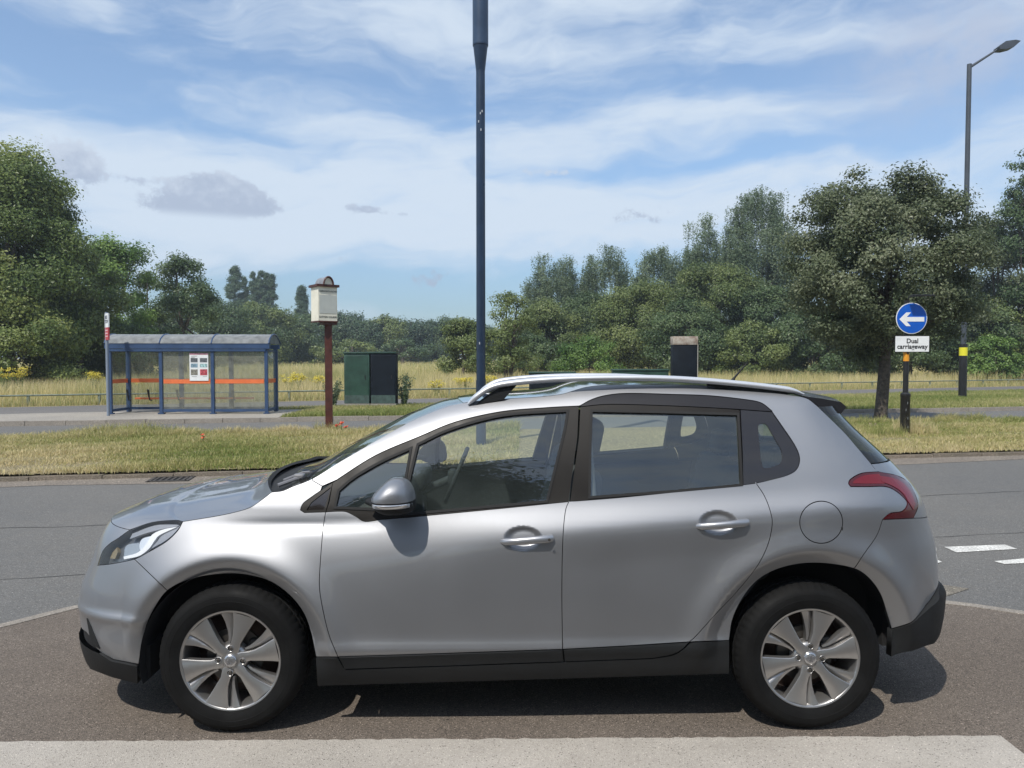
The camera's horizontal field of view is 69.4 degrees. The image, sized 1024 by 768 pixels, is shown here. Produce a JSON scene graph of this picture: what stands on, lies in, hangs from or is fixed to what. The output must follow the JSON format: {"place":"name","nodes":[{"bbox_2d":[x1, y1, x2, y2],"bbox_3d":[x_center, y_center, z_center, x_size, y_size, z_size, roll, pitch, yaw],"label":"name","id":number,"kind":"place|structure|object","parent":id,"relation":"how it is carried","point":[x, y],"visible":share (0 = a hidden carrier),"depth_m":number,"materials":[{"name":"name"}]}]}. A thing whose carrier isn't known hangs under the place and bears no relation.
{"place":"outdoors","nodes":[
{"label":"outdoors","id":0,"kind":"place"},
{"bbox_2d":[0,409,304,420],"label":"paving","id":1,"kind":"structure","parent":0,"point":[91,416],"depth_m":20.37,"materials":[{"name":"concrete"}]},
{"bbox_2d":[104,312,109,415],"bbox_3d":[-10.972,-0.541,20.106,0.078,2.830,0.360,-2,3,-42],"label":"bus stop pole","id":2,"kind":"object","parent":1,"relation":"on","point":[107,331],"visible":1,"depth_m":20.16,"materials":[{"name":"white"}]},
{"bbox_2d":[104,334,280,413],"bbox_3d":[-9.144,-0.310,21.375,4.565,2.281,1.275,0,2,-3],"label":"bus shelter","id":3,"kind":"object","parent":1,"relation":"on","point":[181,344],"visible":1,"depth_m":20.88,"materials":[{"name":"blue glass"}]},
{"bbox_2d":[0,386,1010,407],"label":"rail strip","id":4,"kind":"object","parent":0,"point":[411,398],"visible":0.25,"depth_m":27.38,"materials":[{"name":"metal"}]},
{"bbox_2d":[0,379,1023,406],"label":"fence","id":5,"kind":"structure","parent":4,"relation":"on","point":[45,402],"depth_m":27.95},
{"bbox_2d":[0,604,1023,752],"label":"driveway","id":6,"kind":"structure","parent":0,"point":[963,675],"depth_m":3.52,"materials":[{"name":"asphalt"}]},
{"bbox_2d":[78,363,945,730],"bbox_3d":[0.010,0.699,4.050,4.265,1.631,1.995,0,1,-1],"label":"parked car","id":7,"kind":"object","parent":6,"relation":"on","point":[772,547],"visible":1,"depth_m":3.24,"materials":[{"name":"silver metal"}]},
{"bbox_2d":[0,735,1023,767],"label":"concrete apron","id":8,"kind":"object","parent":6,"relation":"on","point":[959,751],"visible":1,"depth_m":3.06,"materials":[{"name":"concrete"}]},
{"bbox_2d":[0,459,1023,623],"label":"road","id":9,"kind":"structure","parent":0,"point":[43,542],"depth_m":7.29,"materials":[{"name":"asphalt"}]},
{"bbox_2d":[7,491,1015,527],"bbox_3d":[0.998,1.393,8.386,30.453,0.001,0.101,0,2,-10],"label":"road seam","id":10,"kind":"object","parent":9,"relation":"on","point":[927,495],"visible":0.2,"depth_m":9.08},
{"bbox_2d":[0,455,1023,486],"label":"gutter","id":11,"kind":"object","parent":9,"relation":"on","point":[899,461],"visible":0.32,"depth_m":10.27,"materials":[{"name":"concrete"}]},
{"bbox_2d":[145,476,195,481],"bbox_3d":[-4.740,1.322,10.279,0.550,0.015,0.410,0,2,-10],"label":"road gully","id":12,"kind":"object","parent":11,"relation":"on","point":[171,479],"visible":1,"depth_m":10.26,"materials":[{"name":"metal"}]},
{"bbox_2d":[0,600,1023,627],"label":"driveway kerb","id":13,"kind":"structure","parent":9,"relation":"on","point":[29,618],"depth_m":4.86,"materials":[{"name":"concrete"}]},
{"bbox_2d":[15,532,1022,578],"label":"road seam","id":14,"kind":"object","parent":9,"relation":"on","point":[81,574],"visible":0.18,"depth_m":5.76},
{"bbox_2d":[942,584,968,595],"bbox_3d":[2.876,1.499,5.284,0.963,0.001,0.284,-1,2,-20],"label":"road patch","id":15,"kind":"object","parent":9,"relation":"on","point":[950,590],"visible":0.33,"depth_m":5.38,"materials":[{"name":"paint"}]},
{"bbox_2d":[946,544,1015,551],"bbox_3d":[4.154,1.454,6.546,0.633,0.001,0.184,0,2,-8],"label":"road marking","id":16,"kind":"object","parent":9,"relation":"on","point":[977,548],"visible":1,"depth_m":6.54,"materials":[{"name":"paint"}]},
{"bbox_2d":[995,558,1023,563],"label":"road marking","id":17,"kind":"object","parent":9,"relation":"on","point":[1011,561],"visible":1,"depth_m":6.12,"materials":[{"name":"paint"}]},
{"bbox_2d":[0,360,1023,404],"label":"meadow grass","id":18,"kind":"structure","parent":0,"point":[421,370],"depth_m":37.34,"materials":[{"name":"plant"}]},
{"bbox_2d":[0,411,1023,435],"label":"road","id":19,"kind":"structure","parent":0,"point":[615,422],"depth_m":19.15,"materials":[{"name":"asphalt"}]},
{"bbox_2d":[0,411,1023,475],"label":"verge","id":20,"kind":"structure","parent":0,"point":[623,438],"depth_m":13.28,"materials":[{"name":"plant"}]},
{"bbox_2d":[308,276,339,427],"bbox_3d":[-3.969,-0.623,15.677,0.490,3.280,0.518,-1,2,-36],"label":"town sign","id":21,"kind":"object","parent":20,"relation":"on","point":[323,300],"visible":1,"depth_m":15.58,"materials":[{"name":"grey"}]},
{"bbox_2d":[312,420,340,430],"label":"grass","id":22,"kind":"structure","parent":20,"relation":"on","point":[326,425],"depth_m":15.61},
{"bbox_2d":[473,0,487,444],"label":"column post","id":23,"kind":"object","parent":20,"relation":"on","point":[480,27],"depth_m":12.83,"materials":[{"name":"metal"}]},
{"bbox_2d":[864,424,909,436],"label":"grass","id":24,"kind":"structure","parent":20,"relation":"on","point":[880,432],"depth_m":14.61,"materials":[{"name":"plant"}]},
{"bbox_2d":[894,294,934,433],"bbox_3d":[7.907,-0.247,14.597,0.685,3.004,0.394,0,2,0],"label":"road sign","id":25,"kind":"object","parent":20,"relation":"on","point":[911,318],"visible":0.93,"depth_m":14.60,"materials":[{"name":"blue"}]},
{"bbox_2d":[0,386,1023,413],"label":"path","id":26,"kind":"structure","parent":0,"point":[50,409],"depth_m":25.32,"materials":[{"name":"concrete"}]},
{"bbox_2d":[322,378,343,404],"bbox_3d":[-5.986,0.279,24.645,0.700,0.960,0.637,0,2,0],"label":"tall weed","id":27,"kind":"object","parent":26,"relation":"on","point":[336,391],"visible":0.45,"depth_m":24.61,"materials":[{"name":"green"}]},
{"bbox_2d":[370,352,398,405],"bbox_3d":[-4.183,-0.126,24.250,0.861,1.854,0.580,0,2,0],"label":"utility cabinet","id":28,"kind":"object","parent":26,"relation":"on","point":[384,377],"visible":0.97,"depth_m":24.00,"materials":[{"name":"metal"}]},
{"bbox_2d":[0,358,1023,476],"bbox_3d":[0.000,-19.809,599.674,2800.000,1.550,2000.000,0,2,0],"label":"ground","id":29,"kind":"structure","parent":0,"point":[135,472],"depth_m":11.42,"materials":[{"name":"concrete"}]},
{"bbox_2d":[0,367,17,388],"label":"ragwort","id":30,"kind":"object","parent":29,"relation":"on","point":[2,375],"visible":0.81,"depth_m":29.97,"materials":[{"name":"yellow"}]},
{"bbox_2d":[10,367,29,394],"bbox_3d":[-20.020,-0.090,30.052,0.774,1.303,0.879,-1,2,-36],"label":"ragwort","id":31,"kind":"object","parent":29,"relation":"on","point":[19,376],"visible":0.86,"depth_m":29.99,"materials":[{"name":"yellow"}]},
{"bbox_2d":[0,307,96,384],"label":"bush","id":32,"kind":"object","parent":29,"relation":"on","point":[41,336],"visible":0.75,"depth_m":33.64,"materials":[{"name":"green plant"}]},
{"bbox_2d":[0,135,124,381],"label":"maple tree","id":33,"kind":"object","parent":29,"relation":"on","point":[39,235],"visible":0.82,"depth_m":34.61,"materials":[{"name":"green plant"}]},
{"bbox_2d":[21,248,140,379],"bbox_3d":[-22.260,-3.455,37.906,5.665,7.729,4.455,-1,2,-33],"label":"broadleaf tree","id":34,"kind":"object","parent":29,"relation":"on","point":[110,300],"visible":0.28,"depth_m":37.70,"materials":[{"name":"green plant"}]},
{"bbox_2d":[85,370,103,393],"bbox_3d":[-16.952,0.005,30.061,0.733,1.113,0.791,2,3,42],"label":"ragwort","id":35,"kind":"object","parent":29,"relation":"on","point":[93,374],"visible":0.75,"depth_m":29.99,"materials":[{"name":"yellow"}]},
{"bbox_2d":[81,231,158,359],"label":"broadleaf tree","id":36,"kind":"object","parent":29,"relation":"on","point":[117,253],"visible":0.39,"depth_m":45.59,"materials":[{"name":"green plant"}]},
{"bbox_2d":[87,315,158,377],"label":"bushy tree","id":37,"kind":"object","parent":29,"relation":"on","point":[140,364],"visible":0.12,"depth_m":40.49,"materials":[{"name":"green plant"}]},
{"bbox_2d":[126,268,174,371],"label":"broadleaf tree","id":38,"kind":"object","parent":29,"relation":"on","point":[140,285],"visible":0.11,"depth_m":53.70,"materials":[{"name":"green plant"}]},
{"bbox_2d":[136,249,227,373],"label":"broadleaf tree","id":39,"kind":"object","parent":29,"relation":"on","point":[175,266],"visible":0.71,"depth_m":49.23,"materials":[{"name":"green plant"}]},
{"bbox_2d":[155,296,265,365],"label":"bushy tree","id":40,"kind":"object","parent":29,"relation":"on","point":[233,321],"visible":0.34,"depth_m":82.47,"materials":[{"name":"green plant"}]},
{"bbox_2d":[223,265,243,309],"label":"poplar tree","id":41,"kind":"object","parent":29,"relation":"on","point":[233,287],"visible":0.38,"depth_m":138.66,"materials":[{"name":"green plant"}]},
{"bbox_2d":[239,275,249,305],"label":"poplar tree","id":42,"kind":"object","parent":29,"relation":"on","point":[245,293],"visible":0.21,"depth_m":139.31,"materials":[{"name":"green plant"}]},
{"bbox_2d":[247,271,261,360],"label":"poplar tree","id":43,"kind":"object","parent":29,"relation":"on","point":[251,288],"visible":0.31,"depth_m":138.80,"materials":[{"name":"green plant"}]},
{"bbox_2d":[253,270,267,317],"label":"poplar tree","id":44,"kind":"object","parent":29,"relation":"on","point":[259,279],"visible":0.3,"depth_m":138.85,"materials":[{"name":"green plant"}]},
{"bbox_2d":[235,324,294,363],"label":"oak tree","id":45,"kind":"object","parent":29,"relation":"on","point":[280,335],"visible":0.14,"depth_m":100.54,"materials":[{"name":"green plant"}]},
{"bbox_2d":[261,271,274,319],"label":"poplar tree","id":46,"kind":"object","parent":29,"relation":"on","point":[265,285],"visible":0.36,"depth_m":138.95,"materials":[{"name":"green plant"}]},
{"bbox_2d":[265,274,278,314],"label":"poplar tree","id":47,"kind":"object","parent":29,"relation":"on","point":[270,292],"visible":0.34,"depth_m":139.01,"materials":[{"name":"green plant"}]},
{"bbox_2d":[238,300,310,364],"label":"bushy tree","id":48,"kind":"object","parent":29,"relation":"on","point":[279,319],"visible":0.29,"depth_m":102.38,"materials":[{"name":"green plant"}]},
{"bbox_2d":[280,374,298,390],"bbox_3d":[-9.368,0.047,31.084,0.951,0.958,0.659,1,2,26],"label":"ragwort","id":49,"kind":"object","parent":29,"relation":"on","point":[293,377],"visible":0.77,"depth_m":30.98,"materials":[{"name":"yellow"}]},
{"bbox_2d":[269,313,323,364],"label":"oak tree","id":50,"kind":"object","parent":29,"relation":"on","point":[302,354],"visible":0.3,"depth_m":108.04,"materials":[{"name":"green plant"}]},
{"bbox_2d":[291,372,307,386],"bbox_3d":[-9.225,-0.018,32.079,0.717,1.020,0.807,-1,2,-37],"label":"ragwort","id":51,"kind":"object","parent":29,"relation":"on","point":[300,376],"visible":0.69,"depth_m":32.05,"materials":[{"name":"yellow"}]},
{"bbox_2d":[294,284,309,316],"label":"poplar tree","id":52,"kind":"object","parent":29,"relation":"on","point":[301,299],"visible":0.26,"depth_m":138.95,"materials":[{"name":"green plant"}]},
{"bbox_2d":[309,375,324,387],"bbox_3d":[-8.356,0.058,32.045,0.815,0.887,0.723,2,3,40],"label":"ragwort","id":53,"kind":"object","parent":29,"relation":"on","point":[319,378],"visible":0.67,"depth_m":31.99,"materials":[{"name":"yellow"}]},
{"bbox_2d":[296,311,343,361],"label":"oak tree","id":54,"kind":"object","parent":29,"relation":"on","point":[336,335],"visible":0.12,"depth_m":116.67,"materials":[{"name":"green plant"}]},
{"bbox_2d":[308,338,379,364],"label":"oak tree","id":55,"kind":"object","parent":29,"relation":"on","point":[347,345],"visible":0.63,"depth_m":103.38,"materials":[{"name":"green plant"}]},
{"bbox_2d":[320,310,372,358],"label":"oak tree","id":56,"kind":"object","parent":29,"relation":"on","point":[345,324],"visible":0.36,"depth_m":121.56,"materials":[{"name":"green plant"}]},
{"bbox_2d":[348,318,391,351],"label":"oak tree","id":57,"kind":"object","parent":29,"relation":"on","point":[363,331],"visible":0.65,"depth_m":118.41,"materials":[{"name":"green plant"}]},
{"bbox_2d":[364,313,412,360],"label":"oak tree","id":58,"kind":"object","parent":29,"relation":"on","point":[393,327],"visible":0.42,"depth_m":120.08,"materials":[{"name":"green plant"}]},
{"bbox_2d":[380,336,436,363],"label":"oak tree","id":59,"kind":"object","parent":29,"relation":"on","point":[416,350],"visible":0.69,"depth_m":111.25,"materials":[{"name":"green plant"}]},
{"bbox_2d":[401,318,435,362],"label":"oak tree","id":60,"kind":"object","parent":29,"relation":"on","point":[417,330],"visible":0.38,"depth_m":126.66,"materials":[{"name":"green plant"}]},
{"bbox_2d":[415,319,442,362],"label":"oak tree","id":61,"kind":"object","parent":29,"relation":"on","point":[430,322],"visible":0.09,"depth_m":130.91,"materials":[{"name":"green plant"}]},
{"bbox_2d":[427,379,444,391],"bbox_3d":[-3.144,0.165,31.007,0.851,0.742,0.863,0,2,0],"label":"ragwort","id":62,"kind":"object","parent":29,"relation":"on","point":[438,383],"visible":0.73,"depth_m":30.96,"materials":[{"name":"yellow"}]},
{"bbox_2d":[431,314,460,359],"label":"oak tree","id":63,"kind":"object","parent":29,"relation":"on","point":[437,337],"visible":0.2,"depth_m":128.25,"materials":[{"name":"green plant"}]},
{"bbox_2d":[453,377,462,386],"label":"ragwort","id":64,"kind":"object","parent":29,"relation":"on","point":[459,379],"visible":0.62,"depth_m":32.90,"materials":[{"name":"yellow"}]},
{"bbox_2d":[433,316,488,375],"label":"bushy tree","id":65,"kind":"object","parent":29,"relation":"on","point":[458,331],"visible":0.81,"depth_m":49.48,"materials":[{"name":"green plant"}]},
{"bbox_2d":[435,319,499,361],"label":"oak tree","id":66,"kind":"object","parent":29,"relation":"on","point":[441,351],"visible":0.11,"depth_m":124.12,"materials":[{"name":"green plant"}]},
{"bbox_2d":[462,377,473,393],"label":"ragwort","id":67,"kind":"object","parent":29,"relation":"on","point":[466,380],"visible":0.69,"depth_m":31.89,"materials":[{"name":"yellow"}]},
{"bbox_2d":[485,375,496,382],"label":"ragwort","id":68,"kind":"object","parent":29,"relation":"on","point":[490,378],"visible":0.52,"depth_m":31.96,"materials":[{"name":"yellow"}]},
{"bbox_2d":[469,290,544,377],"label":"gnarled tree","id":69,"kind":"object","parent":29,"relation":"on","point":[506,337],"visible":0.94,"depth_m":41.36,"materials":[{"name":"green plant"}]},
{"bbox_2d":[0,406,1023,425],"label":"pavement kerb","id":70,"kind":"structure","parent":29,"relation":"on","point":[204,420],"depth_m":19.57,"materials":[{"name":"concrete"}]},
{"bbox_2d":[0,451,1023,481],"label":"verge kerb","id":71,"kind":"structure","parent":29,"relation":"on","point":[152,475],"depth_m":10.52,"materials":[{"name":"concrete"}]},
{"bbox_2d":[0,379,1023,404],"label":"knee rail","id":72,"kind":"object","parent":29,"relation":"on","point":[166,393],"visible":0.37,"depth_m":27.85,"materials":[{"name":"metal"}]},
{"bbox_2d":[493,328,569,373],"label":"willow tree","id":73,"kind":"object","parent":29,"relation":"on","point":[538,343],"visible":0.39,"depth_m":52.63,"materials":[{"name":"green plant"}]},
{"bbox_2d":[509,296,587,371],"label":"willow tree","id":74,"kind":"object","parent":29,"relation":"on","point":[552,324],"visible":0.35,"depth_m":57.48,"materials":[{"name":"green plant"}]},
{"bbox_2d":[519,251,586,315],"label":"birch tree","id":75,"kind":"object","parent":29,"relation":"on","point":[561,284],"visible":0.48,"depth_m":68.47,"materials":[{"name":"green plant"}]},
{"bbox_2d":[545,334,627,372],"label":"bush","id":76,"kind":"object","parent":29,"relation":"on","point":[574,357],"visible":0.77,"depth_m":44.26,"materials":[{"name":"green plant"}]},
{"bbox_2d":[551,290,638,370],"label":"willow tree","id":77,"kind":"object","parent":29,"relation":"on","point":[577,305],"visible":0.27,"depth_m":59.56,"materials":[{"name":"green plant"}]},
{"bbox_2d":[576,242,638,329],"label":"birch tree","id":78,"kind":"object","parent":29,"relation":"on","point":[590,281],"visible":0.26,"depth_m":68.42,"materials":[{"name":"green plant"}]},
{"bbox_2d":[584,275,682,368],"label":"willow tree","id":79,"kind":"object","parent":29,"relation":"on","point":[622,323],"visible":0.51,"depth_m":55.93,"materials":[{"name":"green plant"}]},
{"bbox_2d":[628,242,677,314],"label":"birch tree","id":80,"kind":"object","parent":29,"relation":"on","point":[648,263],"visible":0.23,"depth_m":66.59,"materials":[{"name":"green plant"}]},
{"bbox_2d":[637,295,739,374],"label":"willow tree","id":81,"kind":"object","parent":29,"relation":"on","point":[666,326],"visible":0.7,"depth_m":49.91,"materials":[{"name":"green plant"}]},
{"bbox_2d":[660,212,737,373],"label":"birch tree","id":82,"kind":"object","parent":29,"relation":"on","point":[696,252],"visible":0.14,"depth_m":63.88,"materials":[{"name":"green plant"}]},
{"bbox_2d":[649,256,771,373],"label":"willow tree","id":83,"kind":"object","parent":29,"relation":"on","point":[725,285],"visible":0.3,"depth_m":53.74,"materials":[{"name":"green plant"}]},
{"bbox_2d":[711,317,796,378],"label":"willow tree","id":84,"kind":"object","parent":29,"relation":"on","point":[755,334],"visible":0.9,"depth_m":47.87,"materials":[{"name":"green plant"}]},
{"bbox_2d":[706,184,808,320],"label":"birch tree","id":85,"kind":"object","parent":29,"relation":"on","point":[742,252],"visible":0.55,"depth_m":60.92,"materials":[{"name":"green plant"}]},
{"bbox_2d":[721,281,815,370],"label":"willow tree","id":86,"kind":"object","parent":29,"relation":"on","point":[763,304],"visible":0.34,"depth_m":51.42,"materials":[{"name":"green plant"}]},
{"bbox_2d":[756,307,859,378],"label":"willow tree","id":87,"kind":"object","parent":29,"relation":"on","point":[789,334],"visible":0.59,"depth_m":47.54,"materials":[{"name":"green plant"}]},
{"bbox_2d":[808,293,902,376],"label":"broadleaf tree","id":88,"kind":"object","parent":29,"relation":"on","point":[843,362],"visible":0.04,"depth_m":48.87,"materials":[{"name":"green plant"}]},
{"bbox_2d":[857,283,975,380],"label":"broadleaf tree","id":89,"kind":"object","parent":29,"relation":"on","point":[940,358],"visible":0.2,"depth_m":47.19,"materials":[{"name":"green plant"}]},
{"bbox_2d":[912,271,1000,377],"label":"broadleaf tree","id":90,"kind":"object","parent":29,"relation":"on","point":[954,348],"visible":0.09,"depth_m":47.48,"materials":[{"name":"green plant"}]},
{"bbox_2d":[946,212,1023,381],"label":"broadleaf tree","id":91,"kind":"object","parent":29,"relation":"on","point":[995,278],"visible":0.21,"depth_m":46.74,"materials":[{"name":"green plant"}]},
{"bbox_2d":[958,40,1019,396],"bbox_3d":[18.539,-6.221,28.802,2.005,14.020,0.360,0,2,0],"label":"street lamp","id":92,"kind":"object","parent":29,"relation":"on","point":[963,346],"visible":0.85,"depth_m":28.66,"materials":[{"name":"grey"}]},
{"bbox_2d":[957,290,1023,380],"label":"broadleaf tree","id":93,"kind":"object","parent":29,"relation":"on","point":[1016,310],"visible":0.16,"depth_m":46.28,"materials":[{"name":"green plant"}]},
{"bbox_2d":[966,333,1023,382],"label":"bush","id":94,"kind":"object","parent":29,"relation":"on","point":[1007,360],"visible":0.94,"depth_m":44.23,"materials":[{"name":"green plant"}]},
{"bbox_2d":[984,174,1023,349],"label":"broadleaf tree","id":95,"kind":"object","parent":29,"relation":"on","point":[1009,328],"visible":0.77,"depth_m":45.56,"materials":[{"name":"green plant"}]},
{"bbox_2d":[1001,148,1023,378],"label":"broadleaf tree","id":96,"kind":"object","parent":29,"relation":"on","point":[1015,168],"visible":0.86,"depth_m":45.65,"materials":[{"name":"green plant"}]},
{"bbox_2d":[0,0,1023,357],"label":"sky","id":97,"kind":"structure","parent":0,"point":[299,142],"materials":[{"name":"blue"}]},
{"bbox_2d":[279,394,1018,416],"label":"pavement grass","id":98,"kind":"structure","parent":0,"point":[579,408],"depth_m":23.40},
{"bbox_2d":[343,352,370,405],"bbox_3d":[-5.042,-0.121,24.250,0.872,1.843,0.580,0,2,0],"label":"utility cabinet","id":99,"kind":"object","parent":98,"relation":"on","point":[357,378],"visible":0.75,"depth_m":24.00,"materials":[{"name":"metal"}]},
{"bbox_2d":[397,373,415,404],"bbox_3d":[-3.522,0.181,24.444,0.577,1.150,0.615,2,3,40],"label":"tall weed","id":100,"kind":"object","parent":98,"relation":"on","point":[403,390],"visible":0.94,"depth_m":24.40,"materials":[{"name":"green"}]},
{"bbox_2d":[528,372,575,388],"bbox_3d":[1.264,0.220,23.462,1.487,1.216,0.580,0,2,0],"label":"bench","id":101,"kind":"object","parent":98,"relation":"on","point":[538,385],"visible":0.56,"depth_m":23.20,"materials":[{"name":"metal"}]},
{"bbox_2d":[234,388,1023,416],"bbox_3d":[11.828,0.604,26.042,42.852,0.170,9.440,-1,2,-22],"label":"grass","id":102,"kind":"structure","parent":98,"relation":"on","point":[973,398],"depth_m":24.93,"materials":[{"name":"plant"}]},
{"bbox_2d":[610,369,669,375],"bbox_3d":[4.049,0.177,23.460,1.787,1.302,0.580,0,2,0],"label":"bench","id":103,"kind":"object","parent":98,"relation":"on","point":[646,371],"visible":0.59,"depth_m":23.19,"materials":[{"name":"metal"}]},
{"bbox_2d":[670,336,697,376],"bbox_3d":[5.530,-0.379,23.799,0.796,2.291,0.465,0,2,0],"label":"notice cabinet","id":104,"kind":"object","parent":98,"relation":"on","point":[684,357],"visible":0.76,"depth_m":23.57,"materials":[{"name":"grey"}]},
{"bbox_2d":[769,158,1012,419],"bbox_3d":[9.368,-2.230,18.442,5.217,6.587,4.726,1,2,32],"label":"rowan tree","id":105,"kind":"object","parent":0,"point":[850,244],"visible":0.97,"depth_m":17.73,"materials":[{"name":"green plant"}]},
{"bbox_2d":[891,415,930,434],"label":"grass","id":106,"kind":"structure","parent":0,"point":[917,429],"depth_m":14.65,"materials":[{"name":"plant"}]},
{"bbox_2d":[910,418,940,434],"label":"grass","id":107,"kind":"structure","parent":0,"point":[930,428],"depth_m":14.76,"materials":[{"name":"plant"}]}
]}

